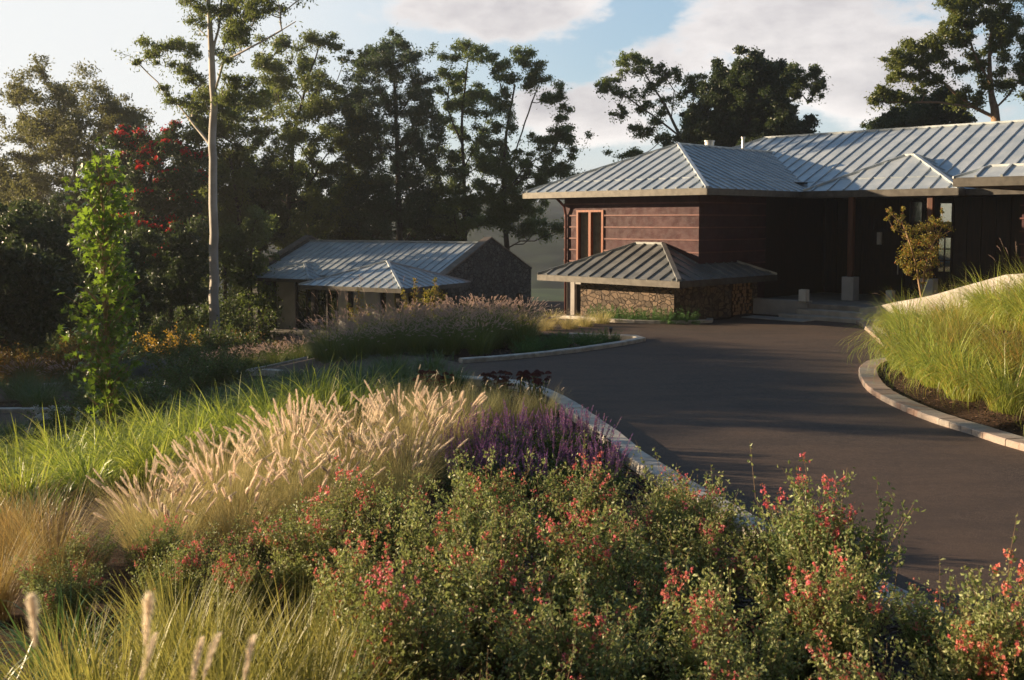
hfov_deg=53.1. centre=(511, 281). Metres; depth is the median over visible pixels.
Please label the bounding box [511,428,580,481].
purple salvia
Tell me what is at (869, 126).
fig tree
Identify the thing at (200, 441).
fountain grass clump
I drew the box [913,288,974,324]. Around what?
tall green grass clump
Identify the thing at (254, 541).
sage bush
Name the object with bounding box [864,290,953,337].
tall green grass clump
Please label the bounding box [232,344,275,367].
fountain grass clump
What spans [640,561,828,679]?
sage bush
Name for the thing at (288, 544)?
sage bush
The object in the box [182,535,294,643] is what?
sage bush
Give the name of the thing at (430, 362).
green grass clump
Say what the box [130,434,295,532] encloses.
fountain grass clump
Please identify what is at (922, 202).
window
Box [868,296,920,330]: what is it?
tall green grass clump
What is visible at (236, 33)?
gum tree
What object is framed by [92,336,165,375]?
shrub
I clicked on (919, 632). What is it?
sage bush
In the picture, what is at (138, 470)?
zebra grass clump
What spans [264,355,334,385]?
green grass clump
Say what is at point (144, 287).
forest tree
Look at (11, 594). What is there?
sedge
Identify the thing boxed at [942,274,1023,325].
tall green grass clump
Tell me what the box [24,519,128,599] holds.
sage bush
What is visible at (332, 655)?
straw grass clump
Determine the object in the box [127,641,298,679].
straw grass clump
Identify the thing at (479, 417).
fountain grass clump
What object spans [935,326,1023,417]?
tall green grass clump
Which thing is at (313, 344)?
fountain grass clump
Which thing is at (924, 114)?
fig tree
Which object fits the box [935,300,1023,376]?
tall green grass clump
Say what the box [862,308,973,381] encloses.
tall green grass clump
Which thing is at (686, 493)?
sage bush
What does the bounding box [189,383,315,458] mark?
zebra grass clump
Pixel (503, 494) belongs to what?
sage bush
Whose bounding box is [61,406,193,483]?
zebra grass clump
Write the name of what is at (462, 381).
green grass clump
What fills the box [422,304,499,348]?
fountain grass clump
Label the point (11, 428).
green grass clump
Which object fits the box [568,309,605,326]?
fountain grass clump
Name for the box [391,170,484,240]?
forest tree
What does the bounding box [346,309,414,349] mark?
fountain grass clump
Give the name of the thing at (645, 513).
sage bush
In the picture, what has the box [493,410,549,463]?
purple salvia
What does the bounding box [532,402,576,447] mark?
purple salvia
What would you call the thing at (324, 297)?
window
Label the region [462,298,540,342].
fountain grass clump
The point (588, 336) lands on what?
juniper
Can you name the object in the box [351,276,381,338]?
plume grass clump
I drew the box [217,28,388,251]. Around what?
gum tree
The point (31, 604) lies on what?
fountain grass clump
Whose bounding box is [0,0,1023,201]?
sky
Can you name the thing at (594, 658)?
sage bush
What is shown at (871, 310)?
retaining wall
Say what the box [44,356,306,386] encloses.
kerb
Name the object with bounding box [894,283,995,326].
tall green grass clump
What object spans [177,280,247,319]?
hedge shrub
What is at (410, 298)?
window
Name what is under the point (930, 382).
tall green grass clump
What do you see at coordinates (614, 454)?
purple salvia
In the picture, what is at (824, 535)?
sage bush
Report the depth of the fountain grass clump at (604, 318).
29.77 m
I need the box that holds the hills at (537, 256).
[12,210,563,301]
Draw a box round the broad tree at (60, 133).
[0,52,166,297]
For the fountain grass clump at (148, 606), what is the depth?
2.28 m
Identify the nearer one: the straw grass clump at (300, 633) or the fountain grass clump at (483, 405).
the straw grass clump at (300, 633)
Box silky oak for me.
[319,27,467,240]
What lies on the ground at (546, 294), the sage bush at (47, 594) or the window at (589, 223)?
the sage bush at (47, 594)
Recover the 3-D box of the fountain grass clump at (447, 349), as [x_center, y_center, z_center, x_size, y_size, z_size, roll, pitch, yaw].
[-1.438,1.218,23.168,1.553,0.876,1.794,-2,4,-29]
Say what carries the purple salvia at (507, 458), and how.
on the ground at (546, 294)
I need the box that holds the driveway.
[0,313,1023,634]
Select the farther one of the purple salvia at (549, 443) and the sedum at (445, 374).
the sedum at (445, 374)
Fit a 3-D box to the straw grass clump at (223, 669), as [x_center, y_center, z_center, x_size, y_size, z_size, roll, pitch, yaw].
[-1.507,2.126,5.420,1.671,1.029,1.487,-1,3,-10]
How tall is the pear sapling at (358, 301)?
2.881 m
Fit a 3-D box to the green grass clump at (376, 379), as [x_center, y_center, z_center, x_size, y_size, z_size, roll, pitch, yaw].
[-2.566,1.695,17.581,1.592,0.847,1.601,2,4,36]
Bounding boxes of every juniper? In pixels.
[509,335,541,353]
[525,334,552,350]
[540,332,579,349]
[542,327,570,340]
[547,328,575,345]
[572,328,604,345]
[574,328,604,343]
[585,300,614,316]
[592,326,622,342]
[599,304,625,318]
[619,306,649,320]
[638,306,667,322]
[648,308,683,323]
[670,306,702,324]
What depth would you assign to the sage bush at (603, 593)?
6.50 m
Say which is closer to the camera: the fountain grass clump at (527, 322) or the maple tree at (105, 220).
the maple tree at (105, 220)
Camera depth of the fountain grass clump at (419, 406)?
12.88 m
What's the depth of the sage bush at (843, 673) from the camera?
5.06 m
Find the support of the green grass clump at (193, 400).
on the ground at (546, 294)
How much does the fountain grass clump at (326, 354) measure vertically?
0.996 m
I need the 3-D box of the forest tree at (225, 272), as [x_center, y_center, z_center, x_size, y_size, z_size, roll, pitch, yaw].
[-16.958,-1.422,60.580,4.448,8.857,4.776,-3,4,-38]
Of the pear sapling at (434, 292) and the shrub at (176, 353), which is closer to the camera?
the shrub at (176, 353)
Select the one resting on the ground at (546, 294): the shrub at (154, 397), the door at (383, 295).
the shrub at (154, 397)
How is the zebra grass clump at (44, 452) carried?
on the ground at (546, 294)
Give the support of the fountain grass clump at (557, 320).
on the ground at (546, 294)
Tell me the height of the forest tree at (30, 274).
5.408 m
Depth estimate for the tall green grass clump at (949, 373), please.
15.86 m
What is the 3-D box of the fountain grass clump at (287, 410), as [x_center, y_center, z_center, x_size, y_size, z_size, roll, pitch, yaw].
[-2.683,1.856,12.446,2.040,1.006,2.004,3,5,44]
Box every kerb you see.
[0,407,79,412]
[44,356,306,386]
[149,369,286,390]
[433,374,1008,645]
[459,333,645,362]
[550,315,712,323]
[856,320,1023,450]
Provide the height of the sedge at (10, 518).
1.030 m
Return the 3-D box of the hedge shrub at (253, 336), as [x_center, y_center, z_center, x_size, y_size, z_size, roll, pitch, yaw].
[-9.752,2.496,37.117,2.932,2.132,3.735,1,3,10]
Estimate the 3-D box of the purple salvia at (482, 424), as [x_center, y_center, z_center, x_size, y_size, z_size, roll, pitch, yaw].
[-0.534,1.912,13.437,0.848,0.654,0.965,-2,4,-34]
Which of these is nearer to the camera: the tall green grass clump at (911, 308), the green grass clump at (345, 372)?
the green grass clump at (345, 372)
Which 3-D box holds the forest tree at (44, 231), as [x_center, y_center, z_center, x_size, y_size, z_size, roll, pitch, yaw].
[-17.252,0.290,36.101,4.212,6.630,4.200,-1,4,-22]
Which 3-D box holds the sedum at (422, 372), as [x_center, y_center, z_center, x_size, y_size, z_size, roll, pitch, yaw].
[-1.420,1.732,16.768,0.434,0.614,0.368,0,3,7]
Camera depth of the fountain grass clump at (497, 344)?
24.08 m
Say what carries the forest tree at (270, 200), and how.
on the ground at (546, 294)
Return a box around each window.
[408,296,415,314]
[576,210,603,259]
[908,200,923,222]
[922,202,926,222]
[936,236,952,272]
[938,202,954,223]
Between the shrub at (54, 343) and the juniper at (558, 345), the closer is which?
the juniper at (558, 345)
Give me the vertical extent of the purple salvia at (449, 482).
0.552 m
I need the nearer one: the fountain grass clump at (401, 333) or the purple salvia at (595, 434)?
the purple salvia at (595, 434)
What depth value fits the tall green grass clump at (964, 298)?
20.33 m
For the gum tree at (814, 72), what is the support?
on the ground at (546, 294)
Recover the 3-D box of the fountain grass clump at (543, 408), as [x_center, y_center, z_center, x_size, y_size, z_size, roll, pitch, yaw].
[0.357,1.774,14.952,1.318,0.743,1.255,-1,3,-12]
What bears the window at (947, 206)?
in the house
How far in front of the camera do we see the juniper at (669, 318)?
29.68 m
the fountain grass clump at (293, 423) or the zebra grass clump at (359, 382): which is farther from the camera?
the zebra grass clump at (359, 382)
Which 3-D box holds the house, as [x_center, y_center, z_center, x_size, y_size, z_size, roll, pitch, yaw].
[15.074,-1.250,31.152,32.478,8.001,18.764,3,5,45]
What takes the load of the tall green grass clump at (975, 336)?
on the ground at (546, 294)
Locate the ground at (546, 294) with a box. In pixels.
[0,288,1023,679]
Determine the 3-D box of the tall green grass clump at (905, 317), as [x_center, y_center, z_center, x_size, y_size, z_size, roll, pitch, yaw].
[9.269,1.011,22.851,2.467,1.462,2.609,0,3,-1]
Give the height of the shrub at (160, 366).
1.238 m
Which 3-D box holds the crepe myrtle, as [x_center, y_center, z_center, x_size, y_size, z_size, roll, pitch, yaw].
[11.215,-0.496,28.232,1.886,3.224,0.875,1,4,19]
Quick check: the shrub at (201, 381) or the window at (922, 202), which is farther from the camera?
the window at (922, 202)
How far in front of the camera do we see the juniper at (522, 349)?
23.01 m
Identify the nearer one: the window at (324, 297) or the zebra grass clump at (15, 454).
the zebra grass clump at (15, 454)
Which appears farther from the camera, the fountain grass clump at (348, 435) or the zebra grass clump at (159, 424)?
the zebra grass clump at (159, 424)
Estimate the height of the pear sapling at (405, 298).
2.650 m
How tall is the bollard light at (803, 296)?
0.420 m
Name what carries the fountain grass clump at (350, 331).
on the ground at (546, 294)
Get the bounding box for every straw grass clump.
[0,588,262,679]
[0,591,176,679]
[69,553,310,679]
[71,567,374,679]
[86,554,270,675]
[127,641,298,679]
[155,593,435,679]
[188,558,423,679]
[236,660,354,679]
[258,576,482,679]
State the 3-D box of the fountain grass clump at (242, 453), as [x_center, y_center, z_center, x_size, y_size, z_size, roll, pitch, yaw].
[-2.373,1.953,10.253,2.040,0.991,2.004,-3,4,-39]
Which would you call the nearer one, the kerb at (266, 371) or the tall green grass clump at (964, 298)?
the tall green grass clump at (964, 298)
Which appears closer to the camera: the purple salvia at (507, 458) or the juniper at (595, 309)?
the purple salvia at (507, 458)
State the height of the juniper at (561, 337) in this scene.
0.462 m
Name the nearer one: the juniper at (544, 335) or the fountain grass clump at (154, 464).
the fountain grass clump at (154, 464)
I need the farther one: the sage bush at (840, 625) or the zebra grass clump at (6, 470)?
the zebra grass clump at (6, 470)
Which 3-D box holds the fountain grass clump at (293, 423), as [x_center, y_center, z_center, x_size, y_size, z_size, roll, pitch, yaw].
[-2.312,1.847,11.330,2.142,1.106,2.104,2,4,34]
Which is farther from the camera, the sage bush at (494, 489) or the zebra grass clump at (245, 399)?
the zebra grass clump at (245, 399)
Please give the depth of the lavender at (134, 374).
30.79 m
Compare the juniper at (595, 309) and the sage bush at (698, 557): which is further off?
the juniper at (595, 309)
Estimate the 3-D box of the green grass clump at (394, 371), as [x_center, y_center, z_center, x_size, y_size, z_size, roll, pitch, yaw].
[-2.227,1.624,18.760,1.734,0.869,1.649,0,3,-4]
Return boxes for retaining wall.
[859,273,1023,322]
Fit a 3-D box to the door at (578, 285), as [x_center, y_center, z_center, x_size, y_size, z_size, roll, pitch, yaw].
[2.465,1.205,34.853,0.050,2.260,0.650,-3,5,-45]
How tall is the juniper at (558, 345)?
0.483 m
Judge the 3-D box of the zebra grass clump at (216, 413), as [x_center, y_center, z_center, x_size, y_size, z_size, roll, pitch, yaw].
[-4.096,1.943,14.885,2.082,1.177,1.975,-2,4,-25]
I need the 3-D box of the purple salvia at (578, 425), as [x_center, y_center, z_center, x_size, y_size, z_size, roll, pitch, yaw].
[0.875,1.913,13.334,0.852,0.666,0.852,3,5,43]
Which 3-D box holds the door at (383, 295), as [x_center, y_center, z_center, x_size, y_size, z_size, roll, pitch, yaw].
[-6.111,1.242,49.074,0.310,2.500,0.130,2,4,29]
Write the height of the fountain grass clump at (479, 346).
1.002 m
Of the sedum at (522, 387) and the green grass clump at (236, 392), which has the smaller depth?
the sedum at (522, 387)
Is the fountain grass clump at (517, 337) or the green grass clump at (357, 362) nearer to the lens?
the green grass clump at (357, 362)
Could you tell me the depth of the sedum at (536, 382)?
16.60 m
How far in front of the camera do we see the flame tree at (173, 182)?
49.18 m
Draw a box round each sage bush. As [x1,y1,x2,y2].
[9,550,120,636]
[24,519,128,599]
[112,500,206,593]
[126,522,235,629]
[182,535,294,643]
[189,512,273,578]
[243,491,411,635]
[269,478,339,565]
[304,506,446,676]
[307,455,427,586]
[326,529,480,679]
[372,478,434,548]
[373,463,559,644]
[403,444,569,584]
[404,506,572,679]
[421,631,584,679]
[455,476,524,515]
[457,563,682,679]
[509,489,655,646]
[522,429,636,563]
[544,471,593,524]
[554,527,753,679]
[597,442,743,581]
[598,623,798,679]
[606,504,781,630]
[632,472,703,535]
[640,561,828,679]
[664,476,718,526]
[727,502,816,613]
[731,534,920,679]
[735,443,925,622]
[804,627,923,679]
[871,567,1003,679]
[875,511,1023,679]
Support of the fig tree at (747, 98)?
on the ground at (546, 294)
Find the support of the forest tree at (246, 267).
on the ground at (546, 294)
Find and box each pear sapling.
[346,285,373,333]
[400,277,420,326]
[419,277,446,320]
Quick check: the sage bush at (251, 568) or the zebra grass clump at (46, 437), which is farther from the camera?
the zebra grass clump at (46, 437)
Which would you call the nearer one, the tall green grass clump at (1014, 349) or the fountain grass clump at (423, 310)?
the tall green grass clump at (1014, 349)
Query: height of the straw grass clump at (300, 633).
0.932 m
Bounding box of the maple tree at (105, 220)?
[54,137,149,437]
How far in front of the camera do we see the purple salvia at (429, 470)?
11.49 m
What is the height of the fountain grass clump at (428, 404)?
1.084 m
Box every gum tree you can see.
[111,0,316,343]
[168,84,272,326]
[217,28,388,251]
[421,37,508,240]
[470,44,598,249]
[593,48,709,161]
[780,59,830,104]
[864,0,1023,121]
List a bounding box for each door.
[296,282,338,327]
[381,292,385,325]
[423,290,434,323]
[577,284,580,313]
[871,230,904,295]
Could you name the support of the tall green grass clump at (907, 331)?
on the ground at (546, 294)
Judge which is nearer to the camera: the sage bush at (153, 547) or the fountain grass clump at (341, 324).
the sage bush at (153, 547)
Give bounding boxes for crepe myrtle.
[884,206,955,297]
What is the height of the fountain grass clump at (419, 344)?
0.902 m
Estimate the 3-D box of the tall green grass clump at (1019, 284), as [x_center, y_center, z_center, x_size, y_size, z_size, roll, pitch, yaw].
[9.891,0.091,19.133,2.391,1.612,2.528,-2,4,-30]
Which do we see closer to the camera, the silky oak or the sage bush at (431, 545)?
the sage bush at (431, 545)
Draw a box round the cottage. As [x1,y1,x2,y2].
[251,235,531,350]
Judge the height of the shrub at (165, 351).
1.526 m
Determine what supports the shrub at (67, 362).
on the ground at (546, 294)
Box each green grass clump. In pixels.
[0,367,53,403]
[0,378,75,406]
[0,411,38,441]
[52,375,102,403]
[131,400,186,428]
[162,384,231,413]
[167,385,240,418]
[215,379,273,405]
[224,381,289,405]
[225,366,299,396]
[257,365,326,393]
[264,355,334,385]
[273,369,338,393]
[304,358,370,387]
[316,348,384,378]
[330,356,389,393]
[354,348,426,380]
[364,344,423,373]
[367,360,430,396]
[406,348,459,374]
[417,356,483,389]
[839,287,965,375]
[853,301,967,361]
[860,278,947,333]
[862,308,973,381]
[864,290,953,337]
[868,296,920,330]
[868,304,1011,391]
[873,294,958,341]
[877,295,939,338]
[888,316,1020,410]
[892,295,1012,355]
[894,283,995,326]
[895,282,999,346]
[913,279,972,319]
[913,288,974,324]
[932,301,1023,363]
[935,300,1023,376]
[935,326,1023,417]
[936,256,1023,318]
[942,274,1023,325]
[953,264,1023,330]
[968,260,1023,337]
[975,250,1023,301]
[980,313,1023,378]
[987,261,1023,309]
[988,353,1023,433]
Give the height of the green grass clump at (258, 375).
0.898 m
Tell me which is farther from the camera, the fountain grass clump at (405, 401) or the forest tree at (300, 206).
the forest tree at (300, 206)
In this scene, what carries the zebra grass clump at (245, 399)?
on the ground at (546, 294)
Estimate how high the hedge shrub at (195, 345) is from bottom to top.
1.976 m
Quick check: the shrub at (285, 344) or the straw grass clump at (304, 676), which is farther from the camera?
the shrub at (285, 344)
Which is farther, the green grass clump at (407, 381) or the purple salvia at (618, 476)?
the green grass clump at (407, 381)
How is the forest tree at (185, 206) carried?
on the ground at (546, 294)
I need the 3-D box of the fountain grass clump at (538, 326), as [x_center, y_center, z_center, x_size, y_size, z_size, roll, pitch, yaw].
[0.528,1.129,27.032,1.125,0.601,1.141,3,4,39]
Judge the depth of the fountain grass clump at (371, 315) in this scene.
27.14 m
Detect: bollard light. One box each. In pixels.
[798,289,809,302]
[885,290,894,301]
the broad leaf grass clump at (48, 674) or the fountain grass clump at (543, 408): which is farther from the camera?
the fountain grass clump at (543, 408)
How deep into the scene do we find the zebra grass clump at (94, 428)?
16.20 m
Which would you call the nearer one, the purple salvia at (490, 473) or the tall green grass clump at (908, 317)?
the purple salvia at (490, 473)
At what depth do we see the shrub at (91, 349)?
32.25 m
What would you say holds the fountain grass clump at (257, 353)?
on the ground at (546, 294)
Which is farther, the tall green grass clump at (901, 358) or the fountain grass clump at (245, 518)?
the tall green grass clump at (901, 358)
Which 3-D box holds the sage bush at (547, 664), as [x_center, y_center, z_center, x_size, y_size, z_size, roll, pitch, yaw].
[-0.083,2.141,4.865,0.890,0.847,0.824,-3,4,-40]
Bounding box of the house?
[522,119,1023,324]
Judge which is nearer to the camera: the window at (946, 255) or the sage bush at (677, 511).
the sage bush at (677, 511)
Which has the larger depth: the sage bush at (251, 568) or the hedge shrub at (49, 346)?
the hedge shrub at (49, 346)
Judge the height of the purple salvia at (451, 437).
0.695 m
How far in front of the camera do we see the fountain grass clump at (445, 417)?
11.70 m
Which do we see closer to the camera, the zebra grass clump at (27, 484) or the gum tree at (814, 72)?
the zebra grass clump at (27, 484)
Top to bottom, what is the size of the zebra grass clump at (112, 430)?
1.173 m
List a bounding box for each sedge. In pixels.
[0,455,120,574]
[0,456,175,591]
[0,476,58,547]
[0,499,93,626]
[0,510,141,621]
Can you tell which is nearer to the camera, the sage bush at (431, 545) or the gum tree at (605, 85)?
the sage bush at (431, 545)
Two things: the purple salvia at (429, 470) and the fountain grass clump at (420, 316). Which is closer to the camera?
the purple salvia at (429, 470)
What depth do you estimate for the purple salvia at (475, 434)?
12.58 m
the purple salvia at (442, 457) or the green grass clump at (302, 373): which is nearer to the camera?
the purple salvia at (442, 457)
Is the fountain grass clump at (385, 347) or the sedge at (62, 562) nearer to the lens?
the sedge at (62, 562)
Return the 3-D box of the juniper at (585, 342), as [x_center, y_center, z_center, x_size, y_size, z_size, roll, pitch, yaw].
[1.826,1.345,24.474,0.889,0.444,0.768,2,4,29]
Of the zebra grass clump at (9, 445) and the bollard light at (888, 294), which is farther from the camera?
the bollard light at (888, 294)
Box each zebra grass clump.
[0,415,75,470]
[0,422,124,488]
[0,435,61,475]
[0,439,89,506]
[0,440,73,486]
[2,398,121,470]
[2,415,131,488]
[23,439,147,504]
[52,402,180,458]
[54,396,164,454]
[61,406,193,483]
[84,417,217,492]
[93,385,210,447]
[104,395,234,462]
[119,390,257,472]
[157,382,272,429]
[161,377,302,451]
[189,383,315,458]
[213,370,323,417]
[225,365,330,437]
[240,349,370,416]
[260,358,389,436]
[298,354,425,424]
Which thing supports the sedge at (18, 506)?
on the ground at (546, 294)
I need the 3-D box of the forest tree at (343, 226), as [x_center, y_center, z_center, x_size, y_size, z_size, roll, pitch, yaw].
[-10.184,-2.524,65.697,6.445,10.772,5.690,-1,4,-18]
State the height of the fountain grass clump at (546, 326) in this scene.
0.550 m
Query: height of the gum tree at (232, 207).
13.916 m
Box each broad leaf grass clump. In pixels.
[0,577,165,679]
[0,626,85,679]
[0,663,90,679]
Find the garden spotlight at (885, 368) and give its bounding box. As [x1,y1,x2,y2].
[884,365,889,378]
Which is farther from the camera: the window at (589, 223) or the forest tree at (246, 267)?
the forest tree at (246, 267)
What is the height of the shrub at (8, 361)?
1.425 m
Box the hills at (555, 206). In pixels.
[12,191,564,214]
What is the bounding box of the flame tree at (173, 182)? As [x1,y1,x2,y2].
[97,118,221,276]
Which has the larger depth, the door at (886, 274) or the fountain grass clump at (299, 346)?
the door at (886, 274)
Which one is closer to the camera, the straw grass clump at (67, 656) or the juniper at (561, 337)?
the straw grass clump at (67, 656)
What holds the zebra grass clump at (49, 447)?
on the ground at (546, 294)
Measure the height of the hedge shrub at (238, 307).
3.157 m
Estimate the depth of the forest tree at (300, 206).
63.79 m
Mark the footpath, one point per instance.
(14, 416)
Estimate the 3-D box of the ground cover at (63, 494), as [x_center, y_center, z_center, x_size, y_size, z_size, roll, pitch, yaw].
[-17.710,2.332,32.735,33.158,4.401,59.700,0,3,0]
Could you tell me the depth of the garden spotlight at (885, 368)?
18.98 m
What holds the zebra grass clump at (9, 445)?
on the ground at (546, 294)
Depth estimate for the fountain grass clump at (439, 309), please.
25.41 m
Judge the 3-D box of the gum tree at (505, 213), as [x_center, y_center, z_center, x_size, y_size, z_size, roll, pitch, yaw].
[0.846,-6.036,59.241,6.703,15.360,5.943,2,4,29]
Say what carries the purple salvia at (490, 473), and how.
on the ground at (546, 294)
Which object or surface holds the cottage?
on the ground at (546, 294)
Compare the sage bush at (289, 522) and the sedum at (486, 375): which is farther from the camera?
the sedum at (486, 375)
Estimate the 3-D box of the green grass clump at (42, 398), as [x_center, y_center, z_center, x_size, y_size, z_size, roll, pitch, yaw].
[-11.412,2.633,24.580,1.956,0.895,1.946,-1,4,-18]
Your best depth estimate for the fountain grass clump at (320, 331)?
26.84 m
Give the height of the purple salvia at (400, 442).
0.598 m
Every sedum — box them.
[412,369,436,402]
[416,375,439,405]
[438,371,455,400]
[481,370,502,403]
[489,375,514,405]
[493,371,522,404]
[516,369,541,401]
[523,370,549,402]
[530,371,551,405]
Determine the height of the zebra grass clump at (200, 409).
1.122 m
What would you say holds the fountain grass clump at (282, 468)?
on the ground at (546, 294)
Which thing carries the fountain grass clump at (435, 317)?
on the ground at (546, 294)
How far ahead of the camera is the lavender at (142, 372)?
30.89 m
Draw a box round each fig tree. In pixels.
[661,44,821,146]
[860,114,879,129]
[873,84,977,128]
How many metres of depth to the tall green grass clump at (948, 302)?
21.77 m
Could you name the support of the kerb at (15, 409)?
on the ground at (546, 294)
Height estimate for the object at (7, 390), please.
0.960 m
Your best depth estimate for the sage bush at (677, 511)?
8.15 m
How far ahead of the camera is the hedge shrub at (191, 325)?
44.88 m
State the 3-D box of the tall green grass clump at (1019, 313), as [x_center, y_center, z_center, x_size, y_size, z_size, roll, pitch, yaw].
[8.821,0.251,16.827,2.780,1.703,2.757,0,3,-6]
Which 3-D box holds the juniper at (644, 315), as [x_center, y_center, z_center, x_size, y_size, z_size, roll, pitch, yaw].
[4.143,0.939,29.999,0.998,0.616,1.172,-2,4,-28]
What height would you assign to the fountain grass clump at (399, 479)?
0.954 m
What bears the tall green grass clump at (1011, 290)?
on the ground at (546, 294)
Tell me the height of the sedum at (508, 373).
0.603 m
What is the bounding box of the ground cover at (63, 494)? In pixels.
[0,347,453,526]
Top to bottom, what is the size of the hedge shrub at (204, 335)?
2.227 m
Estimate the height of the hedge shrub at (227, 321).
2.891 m
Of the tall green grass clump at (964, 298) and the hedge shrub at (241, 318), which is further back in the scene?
the hedge shrub at (241, 318)
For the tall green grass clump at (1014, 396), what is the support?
on the ground at (546, 294)
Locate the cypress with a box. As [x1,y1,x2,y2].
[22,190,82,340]
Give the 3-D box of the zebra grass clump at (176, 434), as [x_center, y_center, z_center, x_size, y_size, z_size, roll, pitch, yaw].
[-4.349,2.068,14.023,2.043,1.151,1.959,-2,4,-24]
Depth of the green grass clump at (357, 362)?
19.85 m
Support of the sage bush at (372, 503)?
on the ground at (546, 294)
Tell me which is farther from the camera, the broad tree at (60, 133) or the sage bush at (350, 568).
the broad tree at (60, 133)
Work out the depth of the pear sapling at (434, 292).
37.08 m
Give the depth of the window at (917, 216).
34.22 m
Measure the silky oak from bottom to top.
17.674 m
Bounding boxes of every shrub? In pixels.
[0,332,60,378]
[0,339,56,382]
[14,335,79,363]
[27,343,90,381]
[33,337,121,378]
[34,314,113,355]
[48,312,144,347]
[50,381,119,422]
[59,330,124,376]
[70,375,176,424]
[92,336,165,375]
[97,376,183,414]
[108,307,190,362]
[132,322,202,354]
[132,368,196,399]
[136,307,201,342]
[139,341,209,390]
[141,336,198,366]
[143,307,231,346]
[153,340,217,366]
[155,284,238,328]
[156,341,245,383]
[159,324,242,355]
[160,356,244,395]
[176,302,267,342]
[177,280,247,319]
[181,317,278,357]
[187,342,264,386]
[205,297,303,345]
[205,320,290,362]
[218,326,291,362]
[222,289,247,324]
[263,336,309,358]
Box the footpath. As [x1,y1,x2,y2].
[0,413,71,427]
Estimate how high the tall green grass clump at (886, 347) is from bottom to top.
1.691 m
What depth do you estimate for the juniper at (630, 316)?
30.28 m
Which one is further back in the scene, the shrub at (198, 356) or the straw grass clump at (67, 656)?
the shrub at (198, 356)
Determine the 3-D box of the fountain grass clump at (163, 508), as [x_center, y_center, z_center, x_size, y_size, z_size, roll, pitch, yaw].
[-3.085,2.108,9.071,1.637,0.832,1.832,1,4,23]
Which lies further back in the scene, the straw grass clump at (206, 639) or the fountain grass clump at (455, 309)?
the fountain grass clump at (455, 309)
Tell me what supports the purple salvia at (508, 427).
on the ground at (546, 294)
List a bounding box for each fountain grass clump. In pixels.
[13,515,393,679]
[24,517,441,679]
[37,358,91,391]
[60,456,217,550]
[70,463,255,563]
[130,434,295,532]
[156,444,319,551]
[163,422,287,501]
[198,420,361,525]
[214,397,368,496]
[215,345,258,367]
[218,390,357,470]
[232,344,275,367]
[233,341,280,365]
[246,446,384,532]
[248,341,293,364]
[254,339,299,364]
[273,334,315,359]
[275,333,320,357]
[275,427,427,512]
[285,391,411,469]
[285,402,425,492]
[287,312,362,358]
[290,321,359,361]
[298,323,372,363]
[315,308,382,351]
[318,313,386,352]
[324,396,472,487]
[326,323,383,361]
[328,314,399,355]
[334,419,468,509]
[338,304,412,337]
[338,374,462,462]
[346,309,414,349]
[356,367,450,425]
[361,300,431,337]
[361,321,425,356]
[370,303,449,344]
[370,311,435,352]
[383,296,459,330]
[383,317,451,355]
[387,373,475,432]
[388,387,507,456]
[395,305,465,349]
[400,304,470,342]
[404,370,487,422]
[415,320,474,354]
[417,293,490,328]
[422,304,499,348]
[423,298,500,341]
[430,380,510,433]
[442,293,513,335]
[447,314,510,354]
[456,305,525,348]
[457,375,528,419]
[462,296,537,331]
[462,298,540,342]
[474,379,556,431]
[484,307,555,347]
[486,295,564,336]
[506,377,571,428]
[521,316,547,334]
[534,314,560,330]
[538,304,572,323]
[554,312,588,328]
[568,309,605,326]
[584,306,618,323]
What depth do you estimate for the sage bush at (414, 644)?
5.43 m
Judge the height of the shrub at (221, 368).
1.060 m
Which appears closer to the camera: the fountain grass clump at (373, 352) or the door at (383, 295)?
the fountain grass clump at (373, 352)
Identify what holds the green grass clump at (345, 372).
on the ground at (546, 294)
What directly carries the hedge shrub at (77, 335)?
on the ground at (546, 294)
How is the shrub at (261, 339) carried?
on the ground at (546, 294)
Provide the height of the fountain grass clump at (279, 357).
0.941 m
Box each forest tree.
[0,197,85,347]
[0,211,76,379]
[66,226,178,331]
[128,214,209,331]
[153,155,208,314]
[190,187,268,311]
[205,149,300,257]
[209,204,283,328]
[259,159,343,243]
[310,162,401,239]
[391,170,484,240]
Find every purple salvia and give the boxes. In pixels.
[355,438,399,483]
[375,427,437,479]
[401,437,453,490]
[422,426,477,478]
[427,416,472,464]
[435,441,491,498]
[451,425,507,475]
[457,403,503,451]
[458,416,502,462]
[468,437,531,490]
[479,398,535,452]
[489,423,546,477]
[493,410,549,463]
[504,447,569,496]
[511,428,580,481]
[526,408,583,465]
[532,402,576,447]
[548,436,603,495]
[549,403,603,453]
[557,409,621,462]
[570,429,640,480]
[573,439,642,494]
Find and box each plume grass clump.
[292,302,317,347]
[307,290,347,337]
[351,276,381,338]
[986,238,1019,294]
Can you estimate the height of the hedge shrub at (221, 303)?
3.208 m
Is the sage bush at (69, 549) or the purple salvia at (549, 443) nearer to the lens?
the sage bush at (69, 549)
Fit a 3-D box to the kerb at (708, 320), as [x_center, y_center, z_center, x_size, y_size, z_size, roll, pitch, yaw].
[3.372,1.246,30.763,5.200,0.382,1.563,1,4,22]

